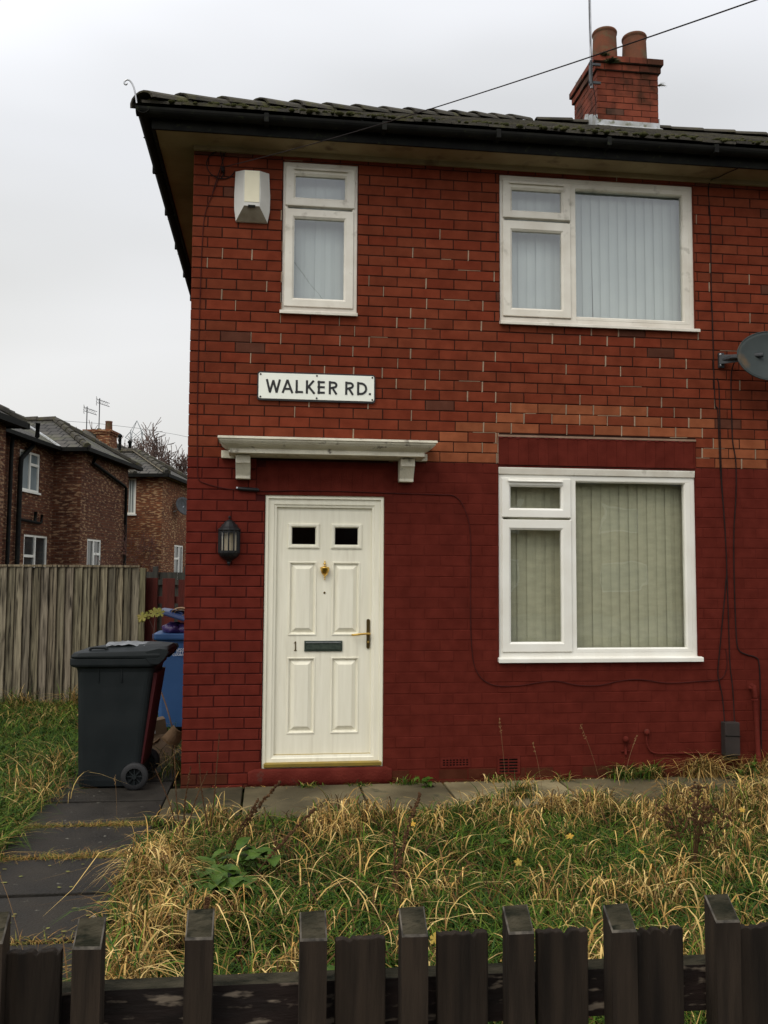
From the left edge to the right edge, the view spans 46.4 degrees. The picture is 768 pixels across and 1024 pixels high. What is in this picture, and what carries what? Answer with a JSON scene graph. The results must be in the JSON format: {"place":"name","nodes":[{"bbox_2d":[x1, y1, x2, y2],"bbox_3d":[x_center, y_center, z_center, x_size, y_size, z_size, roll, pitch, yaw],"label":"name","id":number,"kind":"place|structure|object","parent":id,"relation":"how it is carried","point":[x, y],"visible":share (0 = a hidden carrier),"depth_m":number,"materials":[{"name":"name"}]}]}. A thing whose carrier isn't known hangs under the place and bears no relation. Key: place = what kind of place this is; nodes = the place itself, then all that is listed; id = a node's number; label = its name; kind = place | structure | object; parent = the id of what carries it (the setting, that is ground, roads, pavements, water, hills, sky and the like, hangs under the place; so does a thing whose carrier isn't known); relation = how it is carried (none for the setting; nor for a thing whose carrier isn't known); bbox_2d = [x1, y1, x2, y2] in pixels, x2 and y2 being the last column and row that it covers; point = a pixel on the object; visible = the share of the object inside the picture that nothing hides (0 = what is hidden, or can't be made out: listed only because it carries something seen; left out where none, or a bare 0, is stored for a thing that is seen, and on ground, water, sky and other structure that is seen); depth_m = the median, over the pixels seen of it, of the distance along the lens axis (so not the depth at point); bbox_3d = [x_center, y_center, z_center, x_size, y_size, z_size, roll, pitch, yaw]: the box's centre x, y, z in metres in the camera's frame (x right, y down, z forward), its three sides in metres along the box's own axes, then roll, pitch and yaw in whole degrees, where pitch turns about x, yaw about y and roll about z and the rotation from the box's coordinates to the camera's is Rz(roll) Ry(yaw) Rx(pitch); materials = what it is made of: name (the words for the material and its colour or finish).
{"place":"outdoors","nodes":[
{"label":"outdoors","id":0,"kind":"place"},
{"bbox_2d":[0,404,142,567],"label":"brick house","id":1,"kind":"structure","parent":0,"point":[63,492],"depth_m":24.99,"materials":[{"name":"brick"}]},
{"bbox_2d":[20,449,40,494],"bbox_3d":[-9.337,-1.042,23.582,0.110,1.090,1.280,0,-4,2],"label":"window","id":2,"kind":"structure","parent":1,"relation":"in","point":[30,484],"depth_m":23.74,"materials":[{"name":"white plastic"}]},
{"bbox_2d":[23,534,46,564],"bbox_3d":[-9.328,1.244,23.941,0.110,1.240,1.520,0,-4,2],"label":"window","id":3,"kind":"structure","parent":1,"relation":"in","point":[35,547],"depth_m":23.92,"materials":[{"name":"white plastic"}]},
{"bbox_2d":[87,539,100,564],"bbox_3d":[-8.467,1.456,26.017,0.054,1.320,1.080,0,-4,2],"label":"window","id":4,"kind":"structure","parent":1,"relation":"in","point":[93,546],"depth_m":26.02,"materials":[{"name":"white plastic"}]},
{"bbox_2d":[0,622,157,824],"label":"lawn soil","id":5,"kind":"structure","parent":0,"point":[29,756],"depth_m":8.24,"materials":[{"name":"brown soil"}]},
{"bbox_2d":[0,698,85,863],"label":"lawn grass","id":6,"kind":"structure","parent":5,"relation":"on","point":[34,723],"depth_m":8.06,"materials":[{"name":"green plant"}]},
{"bbox_2d":[0,564,146,705],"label":"timber fence","id":7,"kind":"object","parent":5,"relation":"on","point":[53,618],"visible":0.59,"depth_m":11.09,"materials":[{"name":"beige wood"}]},
{"bbox_2d":[0,684,181,817],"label":"tall grass","id":8,"kind":"structure","parent":5,"relation":"on","point":[45,761],"depth_m":7.09,"materials":[{"name":"green plant"}]},
{"bbox_2d":[161,692,172,726],"bbox_3d":[-1.916,1.745,7.899,0.328,0.468,0.026,-4,-6,45],"label":"stick","id":9,"kind":"object","parent":8,"relation":"on","point":[167,709],"visible":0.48,"depth_m":7.90,"materials":[{"name":"wood"}]},
{"bbox_2d":[138,566,185,631],"bbox_3d":[-3.438,1.696,13.571,3.915,1.740,0.080,1,-4,-7],"label":"old fence","id":10,"kind":"object","parent":5,"relation":"on","point":[177,576],"visible":0.11,"depth_m":13.63,"materials":[{"name":"wood"}]},
{"bbox_2d":[145,578,184,640],"bbox_3d":[-2.596,1.623,11.440,0.950,1.556,0.080,1,-4,-7],"label":"picket fence","id":11,"kind":"object","parent":5,"relation":"on","point":[168,598],"visible":0.2,"depth_m":11.41,"materials":[{"name":"brown wood"}]},
{"bbox_2d":[0,749,181,980],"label":"path","id":12,"kind":"structure","parent":0,"point":[35,894],"depth_m":5.05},
{"bbox_2d":[0,875,22,949],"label":"grass stem","id":13,"kind":"object","parent":12,"relation":"on","point":[12,912],"visible":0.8,"depth_m":3.71,"materials":[{"name":"plant"}]},
{"bbox_2d":[1,865,100,931],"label":"leaf litter","id":14,"kind":"object","parent":12,"relation":"on","point":[58,887],"visible":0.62,"depth_m":4.40,"materials":[{"name":"brown plant"}]},
{"bbox_2d":[0,818,160,947],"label":"joint grass","id":15,"kind":"structure","parent":12,"relation":"on","point":[107,854],"depth_m":5.12,"materials":[{"name":"brown plant"}]},
{"bbox_2d":[70,641,178,789],"bbox_3d":[-2.028,1.563,7.010,0.731,1.072,0.638,1,-4,-6],"label":"wheelie bin","id":16,"kind":"object","parent":12,"relation":"on","point":[119,690],"visible":0.98,"depth_m":6.75,"materials":[{"name":"plastic"}]},
{"bbox_2d":[106,641,146,646],"bbox_3d":[-2.004,1.027,7.020,0.316,0.038,0.340,1,-4,-7],"label":"plastic film","id":17,"kind":"object","parent":16,"relation":"on","point":[108,644],"visible":0.99,"depth_m":6.92,"materials":[{"name":"white plastic"}]},
{"bbox_2d":[152,734,175,764],"bbox_3d":[-1.923,2.036,7.657,0.309,0.245,0.157,1,-4,-7],"label":"leaning board","id":18,"kind":"object","parent":12,"relation":"on","point":[161,743],"visible":0.45,"depth_m":7.66,"materials":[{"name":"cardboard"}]},
{"bbox_2d":[154,716,166,737],"bbox_3d":[-2.012,1.888,7.806,0.232,0.191,0.209,2,-4,-19],"label":"cardboard box","id":19,"kind":"object","parent":18,"relation":"on","point":[161,728],"visible":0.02,"depth_m":7.74,"materials":[{"name":"brown cardboard"}]},
{"bbox_2d":[162,725,181,747],"bbox_3d":[-1.813,1.933,7.701,0.212,0.210,0.079,-1,-4,20],"label":"cardboard flap","id":20,"kind":"object","parent":18,"relation":"on","point":[172,735],"visible":0.91,"depth_m":7.68,"materials":[{"name":"brown cardboard"}]},
{"bbox_2d":[156,453,187,474],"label":"bare tree","id":21,"kind":"object","parent":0,"point":[181,465],"depth_m":46.26,"materials":[{"name":"brown plant"}]},
{"bbox_2d":[157,716,443,817],"bbox_3d":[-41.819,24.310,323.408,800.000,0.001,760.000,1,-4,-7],"label":"ground","id":22,"kind":"structure","parent":0,"point":[178,782],"depth_m":7.10,"materials":[{"name":"soil"}]},
{"bbox_2d":[76,417,183,465],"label":"bare tree","id":23,"kind":"object","parent":22,"relation":"on","point":[155,449],"visible":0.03,"depth_m":45.33,"materials":[{"name":"brown plant"}]},
{"bbox_2d":[88,529,176,621],"bbox_3d":[-4.309,1.627,14.921,1.598,2.859,2.861,-4,-6,44],"label":"bare shrub","id":24,"kind":"object","parent":22,"relation":"on","point":[154,555],"visible":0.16,"depth_m":15.17,"materials":[{"name":"brown plant"}]},
{"bbox_2d":[82,421,187,620],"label":"brick house","id":25,"kind":"structure","parent":22,"relation":"on","point":[157,488],"depth_m":31.54,"materials":[{"name":"brick"}]},
{"bbox_2d":[83,406,96,428],"bbox_3d":[-11.987,-3.712,36.486,0.590,1.270,0.400,1,-4,-4],"label":"tv aerial","id":26,"kind":"object","parent":25,"relation":"attached to","point":[88,412],"visible":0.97,"depth_m":36.49,"materials":[{"name":"metal"}]},
{"bbox_2d":[96,398,109,427],"bbox_3d":[-11.555,-3.988,36.738,0.590,1.460,0.400,1,-4,-4],"label":"tv aerial","id":27,"kind":"object","parent":25,"relation":"attached to","point":[99,408],"visible":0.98,"depth_m":36.74,"materials":[{"name":"metal"}]},
{"bbox_2d":[127,478,135,514],"bbox_3d":[-8.982,-0.531,31.483,0.600,1.310,0.110,0,-4,2],"label":"window","id":28,"kind":"structure","parent":25,"relation":"in","point":[132,481],"depth_m":31.51,"materials":[{"name":"white plastic"}]},
{"bbox_2d":[174,545,182,571],"bbox_3d":[-7.723,1.975,33.504,0.054,1.450,1.200,0,-4,2],"label":"window","id":29,"kind":"structure","parent":25,"relation":"in","point":[178,550],"depth_m":33.54,"materials":[{"name":"white plastic"}]},
{"bbox_2d":[173,497,186,514],"bbox_3d":[-7.256,-0.219,32.850,0.811,0.684,0.535,4,-5,-39],"label":"satellite dish","id":30,"kind":"object","parent":25,"relation":"attached to","point":[181,504],"visible":0.73,"depth_m":32.90,"materials":[{"name":"metal"}]},
{"bbox_2d":[125,421,144,446],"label":"pylon","id":31,"kind":"object","parent":22,"relation":"on","point":[135,434],"visible":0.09,"depth_m":153.66,"materials":[{"name":"metal"}]},
{"bbox_2d":[70,421,185,436],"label":"power line","id":32,"kind":"object","parent":31,"relation":"attached to","point":[124,426],"visible":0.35,"depth_m":152.50,"materials":[{"name":"metal"}]},
{"bbox_2d":[136,607,164,640],"bbox_3d":[-2.359,1.604,9.015,0.286,1.292,0.077,2,-4,-18],"label":"maple sapling","id":33,"kind":"object","parent":22,"relation":"on","point":[143,616],"visible":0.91,"depth_m":9.05,"materials":[{"name":"yellow plant"}]},
{"bbox_2d":[154,608,184,726],"bbox_3d":[-2.070,1.646,9.564,0.735,1.230,0.638,1,-4,-7],"label":"wheelie bin","id":34,"kind":"object","parent":22,"relation":"on","point":[172,689],"visible":0.34,"depth_m":9.28,"materials":[{"name":"blue plastic"}]},
{"bbox_2d":[161,622,184,632],"bbox_3d":[-2.177,1.243,9.540,0.385,0.147,0.380,1,-4,-7],"label":"rubbish bag","id":35,"kind":"object","parent":34,"relation":"in","point":[173,627],"visible":0.48,"depth_m":9.39,"materials":[{"name":"purple plastic"}]},
{"bbox_2d":[123,26,767,788],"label":"brick house","id":36,"kind":"structure","parent":22,"relation":"on","point":[519,320],"depth_m":7.21,"materials":[{"name":"red brick"},{"name":"concrete tile"},{"name":"black plastic"}]},
{"bbox_2d":[206,152,234,192],"bbox_3d":[-1.290,-2.696,7.078,0.229,0.352,0.040,1,-4,-7],"label":"coiled cable","id":37,"kind":"object","parent":36,"relation":"attached to","point":[222,170],"visible":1,"depth_m":7.08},
{"bbox_2d":[218,516,240,565],"bbox_3d":[-1.187,0.218,6.855,0.176,0.386,0.104,1,-4,-7],"label":"wall lantern","id":38,"kind":"object","parent":36,"relation":"attached to","point":[229,530],"depth_m":6.85,"materials":[{"name":"black paint"}]},
{"bbox_2d":[236,487,258,491],"bbox_3d":[-1.057,-0.177,6.933,0.180,0.039,0.030,1,-4,-7],"label":"cable joint","id":39,"kind":"object","parent":36,"relation":"attached to","point":[247,489],"visible":1,"depth_m":6.92,"materials":[{"name":"black paint"}]},
{"bbox_2d":[234,170,269,223],"bbox_3d":[-1.040,-2.495,7.066,0.282,0.401,0.099,1,-4,-7],"label":"alarm box","id":40,"kind":"object","parent":36,"relation":"attached to","point":[252,197],"visible":1,"depth_m":7.04,"materials":[{"name":"plastic"}]},
{"bbox_2d":[257,371,374,403],"bbox_3d":[-0.530,-0.982,7.057,0.928,0.228,0.028,1,-4,-7],"label":"street sign","id":41,"kind":"object","parent":36,"relation":"attached to","point":[314,387],"visible":1,"depth_m":7.05,"materials":[{"name":"white metal"}]},
{"bbox_2d":[279,162,357,316],"bbox_3d":[-0.545,-2.179,7.235,0.690,1.254,0.235,1,-4,-7],"label":"window","id":42,"kind":"structure","parent":36,"relation":"in","point":[320,201],"depth_m":7.22,"materials":[{"name":"white plastic"}]},
{"bbox_2d":[274,507,371,754],"bbox_3d":[-0.467,0.958,6.990,0.764,1.998,0.085,1,-4,-7],"label":"door leaf","id":43,"kind":"structure","parent":36,"relation":"in","point":[322,689],"depth_m":7.01,"materials":[{"name":"white plastic"}]},
{"bbox_2d":[197,172,726,686],"bbox_3d":[0.687,-0.640,7.200,4.311,4.055,0.007,1,-4,-7],"label":"wall cable","id":44,"kind":"object","parent":36,"relation":"attached to","point":[361,492],"depth_m":7.08,"materials":[{"name":"plastic"}]},
{"bbox_2d":[224,0,756,166],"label":"overhead wire","id":45,"kind":"object","parent":36,"relation":"attached to","point":[520,79],"visible":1,"depth_m":4.28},
{"bbox_2d":[588,0,600,118],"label":"aerial mast","id":46,"kind":"object","parent":36,"relation":"attached to","point":[591,81],"visible":0.98,"depth_m":11.37,"materials":[{"name":"metal"}]},
{"bbox_2d":[499,175,699,331],"bbox_3d":[1.757,-2.141,7.526,1.788,1.269,0.235,1,-4,-7],"label":"window","id":47,"kind":"structure","parent":36,"relation":"in","point":[638,265],"depth_m":7.57,"materials":[{"name":"white plastic"}]},
{"bbox_2d":[498,467,703,662],"bbox_3d":[1.728,0.433,7.342,1.792,1.562,0.235,1,-4,-7],"label":"window","id":48,"kind":"structure","parent":36,"relation":"in","point":[590,559],"depth_m":7.38,"materials":[{"name":"white plastic"}]},
{"bbox_2d":[621,736,629,754],"bbox_3d":[1.937,1.867,7.167,0.070,0.146,0.042,1,-4,-7],"label":"pipe fitting","id":49,"kind":"object","parent":36,"relation":"attached to","point":[625,740],"visible":1,"depth_m":7.16,"materials":[{"name":"red metal"}]},
{"bbox_2d":[599,49,666,87],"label":"chimney weeds","id":50,"kind":"object","parent":36,"relation":"attached to","point":[611,60],"visible":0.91,"depth_m":11.39,"materials":[{"name":"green plant"}]},
{"bbox_2d":[644,729,719,754],"bbox_3d":[2.410,1.858,7.228,0.644,0.221,0.041,1,-4,-7],"label":"pipe fitting","id":51,"kind":"object","parent":36,"relation":"attached to","point":[646,732],"visible":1,"depth_m":7.21,"materials":[{"name":"red metal"}]},
{"bbox_2d":[708,168,736,721],"bbox_3d":[2.850,-0.562,7.360,0.096,4.539,0.295,3,-5,-31],"label":"wall cable","id":52,"kind":"object","parent":36,"relation":"attached to","point":[718,439],"depth_m":7.46,"materials":[{"name":"black plastic"}]},
{"bbox_2d":[717,378,734,721],"bbox_3d":[2.823,0.294,7.395,0.088,2.837,0.034,1,-4,-7],"label":"wall cable","id":53,"kind":"object","parent":36,"relation":"attached to","point":[726,556],"depth_m":7.39,"materials":[{"name":"black plastic"}]},
{"bbox_2d":[721,721,740,759],"bbox_3d":[2.811,1.855,7.260,0.132,0.302,0.078,1,-4,-7],"label":"meter box","id":54,"kind":"object","parent":36,"relation":"attached to","point":[730,738],"visible":0.99,"depth_m":7.23,"materials":[{"name":"plastic"}]},
{"bbox_2d":[718,331,767,380],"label":"satellite dish","id":55,"kind":"object","parent":36,"relation":"attached to","point":[751,356],"visible":1,"depth_m":7.33,"materials":[{"name":"grey paint"}]},
{"bbox_2d":[730,362,761,751],"bbox_3d":[2.989,0.349,7.422,0.218,3.233,0.083,2,-5,-28],"label":"wall cable","id":56,"kind":"object","parent":36,"relation":"attached to","point":[734,561],"depth_m":7.41,"materials":[{"name":"black plastic"}]},
{"bbox_2d":[748,683,761,775],"bbox_3d":[3.022,1.769,7.291,0.083,0.741,0.061,-3,-5,36],"label":"waste pipe","id":57,"kind":"object","parent":36,"relation":"attached to","point":[754,697],"visible":0.95,"depth_m":7.28,"materials":[{"name":"red plastic"}]},
{"bbox_2d":[0,0,767,468],"label":"sky","id":58,"kind":"structure","parent":0,"point":[95,303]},
{"bbox_2d":[62,796,767,1023],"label":"garden grass","id":59,"kind":"structure","parent":0,"point":[299,901],"depth_m":4.64,"materials":[{"name":"green plant"}]},
{"bbox_2d":[430,932,435,944],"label":"fallen leaf","id":60,"kind":"object","parent":59,"relation":"on","point":[433,938],"visible":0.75,"depth_m":3.65,"materials":[{"name":"yellow plant"}]},
{"bbox_2d":[514,858,521,865],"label":"fallen leaf","id":61,"kind":"object","parent":59,"relation":"on","point":[517,861],"visible":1,"depth_m":4.56,"materials":[{"name":"yellow plant"}]},
{"bbox_2d":[105,814,766,1022],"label":"garden soil","id":62,"kind":"structure","parent":0,"point":[161,827],"depth_m":4.83,"materials":[{"name":"brown soil"}]},
{"bbox_2d":[155,746,207,837],"bbox_3d":[-1.190,1.674,5.139,0.283,0.622,0.219,-1,-4,15],"label":"dock stalk","id":63,"kind":"object","parent":62,"relation":"on","point":[184,807],"visible":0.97,"depth_m":5.13,"materials":[{"name":"brown plant"}]},
{"bbox_2d":[163,897,210,955],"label":"dock stalk","id":64,"kind":"object","parent":62,"relation":"on","point":[206,903],"visible":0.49,"depth_m":3.79,"materials":[{"name":"brown plant"}]},
{"bbox_2d":[198,733,219,831],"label":"dock stalk","id":65,"kind":"object","parent":62,"relation":"on","point":[214,789],"visible":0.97,"depth_m":5.58,"materials":[{"name":"brown plant"}]},
{"bbox_2d":[154,856,280,909],"bbox_3d":[-0.803,1.854,4.437,0.693,0.187,0.510,1,-4,-7],"label":"leafy weed","id":66,"kind":"object","parent":62,"relation":"on","point":[235,879],"visible":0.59,"depth_m":4.36,"materials":[{"name":"green plant"}]},
{"bbox_2d":[197,837,280,875],"bbox_3d":[-0.774,1.868,4.798,0.438,0.193,0.462,1,-4,-7],"label":"leafy weed","id":67,"kind":"object","parent":62,"relation":"on","point":[253,852],"visible":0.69,"depth_m":4.78,"materials":[{"name":"green plant"}]},
{"bbox_2d":[223,780,280,865],"bbox_3d":[-0.728,1.718,4.897,0.338,0.508,0.040,0,-4,10],"label":"dock stalk","id":68,"kind":"object","parent":62,"relation":"on","point":[254,807],"visible":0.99,"depth_m":4.89,"materials":[{"name":"brown plant"}]},
{"bbox_2d":[253,807,315,875],"bbox_3d":[-0.562,1.771,4.684,0.480,0.374,0.035,4,-5,-38],"label":"dock stalk","id":69,"kind":"object","parent":62,"relation":"on","point":[311,811],"visible":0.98,"depth_m":4.72,"materials":[{"name":"brown plant"}]},
{"bbox_2d":[327,964,334,969],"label":"leafy weed","id":70,"kind":"object","parent":62,"relation":"on","point":[330,967],"depth_m":3.42,"materials":[{"name":"green plant"}]},
{"bbox_2d":[0,894,767,1023],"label":"front fence","id":71,"kind":"object","parent":62,"relation":"on","point":[650,975],"visible":1,"depth_m":2.15,"materials":[{"name":"paint"}]},
{"bbox_2d":[0,749,767,958],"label":"wall foot grass","id":72,"kind":"structure","parent":62,"relation":"on","point":[701,767],"depth_m":6.88,"materials":[{"name":"green plant"}]},
{"bbox_2d":[391,792,420,892],"bbox_3d":[0.103,1.750,4.724,0.060,0.429,0.508,-1,-4,19],"label":"dock stalk","id":73,"kind":"object","parent":62,"relation":"on","point":[397,867],"visible":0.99,"depth_m":4.64,"materials":[{"name":"brown plant"}]},
{"bbox_2d":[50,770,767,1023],"bbox_3d":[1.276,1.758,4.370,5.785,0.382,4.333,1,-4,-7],"label":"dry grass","id":74,"kind":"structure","parent":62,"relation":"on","point":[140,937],"depth_m":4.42,"materials":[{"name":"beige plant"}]},
{"bbox_2d":[60,783,767,1021],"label":"thatch","id":75,"kind":"object","parent":62,"relation":"on","point":[66,965],"visible":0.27,"depth_m":4.75,"materials":[{"name":"beige plant"}]},
{"bbox_2d":[493,838,524,859],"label":"leafy weed","id":76,"kind":"object","parent":62,"relation":"on","point":[503,841],"visible":0.46,"depth_m":5.11,"materials":[{"name":"green plant"}]},
{"bbox_2d":[654,799,656,912],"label":"grass stem","id":77,"kind":"object","parent":62,"relation":"on","point":[655,858],"visible":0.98,"depth_m":4.23,"materials":[{"name":"beige plant"}]},
{"bbox_2d":[655,781,732,872],"bbox_3d":[1.661,1.729,4.856,0.420,0.503,0.306,0,-4,5],"label":"dead weed","id":78,"kind":"object","parent":62,"relation":"on","point":[694,804],"visible":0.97,"depth_m":4.83,"materials":[{"name":"brown plant"}]},
{"bbox_2d":[156,775,767,825],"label":"house paving","id":79,"kind":"structure","parent":0,"point":[282,798],"depth_m":6.62,"materials":[{"name":"concrete"}]},
{"bbox_2d":[414,776,436,787],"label":"leafy weed","id":80,"kind":"object","parent":79,"relation":"on","point":[425,780],"visible":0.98,"depth_m":6.80,"materials":[{"name":"green plant"}]},
{"bbox_2d":[726,762,760,779],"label":"leafy weed","id":81,"kind":"object","parent":79,"relation":"on","point":[751,766],"visible":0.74,"depth_m":7.15,"materials":[{"name":"green plant"}]}
]}

